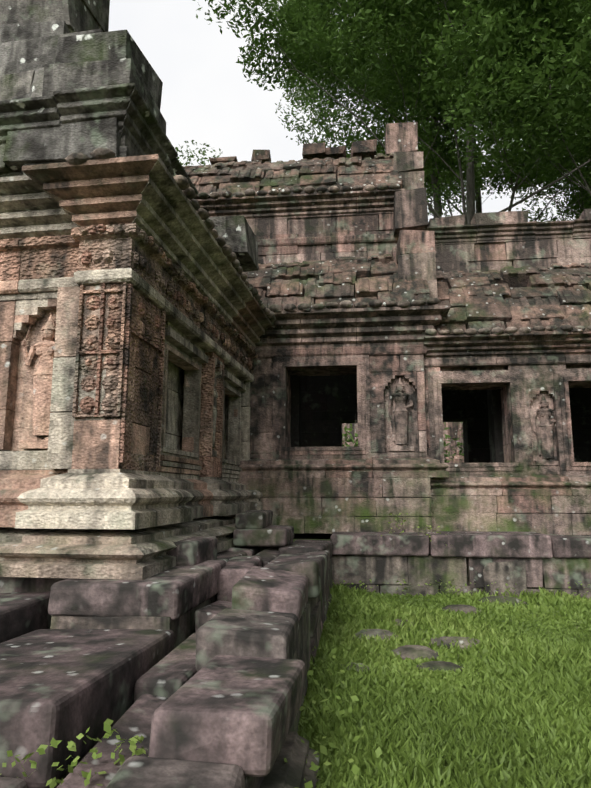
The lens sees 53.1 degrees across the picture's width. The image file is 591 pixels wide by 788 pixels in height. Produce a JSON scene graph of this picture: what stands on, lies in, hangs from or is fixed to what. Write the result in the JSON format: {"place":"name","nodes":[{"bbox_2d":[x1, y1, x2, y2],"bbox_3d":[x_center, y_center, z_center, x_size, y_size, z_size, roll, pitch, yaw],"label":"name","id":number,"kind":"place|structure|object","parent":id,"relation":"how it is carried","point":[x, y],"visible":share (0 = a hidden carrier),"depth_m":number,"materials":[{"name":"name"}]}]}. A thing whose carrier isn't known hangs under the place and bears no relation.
{"place":"outdoors","nodes":[
{"label":"outdoors","id":0,"kind":"place"},
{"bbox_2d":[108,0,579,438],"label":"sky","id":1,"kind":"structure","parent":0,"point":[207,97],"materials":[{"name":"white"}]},
{"bbox_2d":[290,331,590,462],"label":"window openings","id":2,"kind":"object","parent":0,"point":[323,408],"visible":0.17,"depth_m":13.29,"materials":[{"name":"black"}]},
{"bbox_2d":[293,539,590,787],"bbox_3d":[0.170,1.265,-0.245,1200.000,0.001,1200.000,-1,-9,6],"label":"ground","id":3,"kind":"structure","parent":0,"point":[438,635],"depth_m":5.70,"materials":[{"name":"green plant"}]},
{"bbox_2d":[0,510,590,787],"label":"terrace slabs","id":4,"kind":"structure","parent":3,"relation":"on","point":[215,700],"depth_m":2.98,"materials":[{"name":"grey stone"}]},
{"bbox_2d":[0,154,271,579],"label":"tower walls","id":5,"kind":"structure","parent":4,"relation":"on","point":[76,502],"depth_m":4.81,"materials":[{"name":"stone"}]},
{"bbox_2d":[0,223,257,477],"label":"carved stone reliefs","id":6,"kind":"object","parent":5,"relation":"on","point":[132,364],"visible":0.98,"depth_m":4.95,"materials":[{"name":"stone"}]},
{"bbox_2d":[0,0,258,271],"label":"tower","id":7,"kind":"structure","parent":5,"relation":"on","point":[76,76],"depth_m":5.47,"materials":[{"name":"stone"}]},
{"bbox_2d":[65,148,275,321],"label":"ornaments","id":8,"kind":"object","parent":5,"relation":"on","point":[75,158],"visible":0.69,"depth_m":5.45,"materials":[{"name":"stone"}]},
{"bbox_2d":[49,554,590,787],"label":"terrace faces","id":9,"kind":"object","parent":4,"relation":"attached to","point":[549,575],"visible":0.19,"depth_m":7.30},
{"bbox_2d":[195,122,590,534],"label":"gallery walls","id":10,"kind":"structure","parent":4,"relation":"on","point":[402,365],"depth_m":8.78,"materials":[{"name":"grey stone"}]},
{"bbox_2d":[182,139,590,345],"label":"gallery roof","id":11,"kind":"structure","parent":10,"relation":"on","point":[556,294],"depth_m":9.39,"materials":[{"name":"stone"}]},
{"bbox_2d":[194,183,590,334],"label":"cornice edge stones","id":12,"kind":"object","parent":10,"relation":"on","point":[349,303],"visible":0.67,"depth_m":8.69,"materials":[{"name":"grey stone"}]},
{"bbox_2d":[293,208,522,538],"bbox_3d":[3.998,-0.373,11.133,13.700,5.750,4.600,-1,-9,6],"label":"gallery","id":13,"kind":"object","parent":4,"relation":"on","point":[312,535],"depth_m":8.77,"materials":[{"name":"grey stone"}]},
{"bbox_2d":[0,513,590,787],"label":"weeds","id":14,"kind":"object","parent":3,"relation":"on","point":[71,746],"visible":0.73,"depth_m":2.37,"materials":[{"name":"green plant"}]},
{"bbox_2d":[175,0,590,462],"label":"trees","id":15,"kind":"object","parent":3,"relation":"on","point":[510,34],"depth_m":19.55,"materials":[{"name":"green plant"}]},
{"bbox_2d":[342,414,463,462],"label":"gallery wall","id":16,"kind":"structure","parent":3,"relation":"on","point":[452,431],"depth_m":24.48,"materials":[{"name":"stone"}]},
{"bbox_2d":[339,561,526,672],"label":"stones","id":17,"kind":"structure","parent":3,"relation":"on","point":[509,573],"depth_m":6.37,"materials":[{"name":"stone"}]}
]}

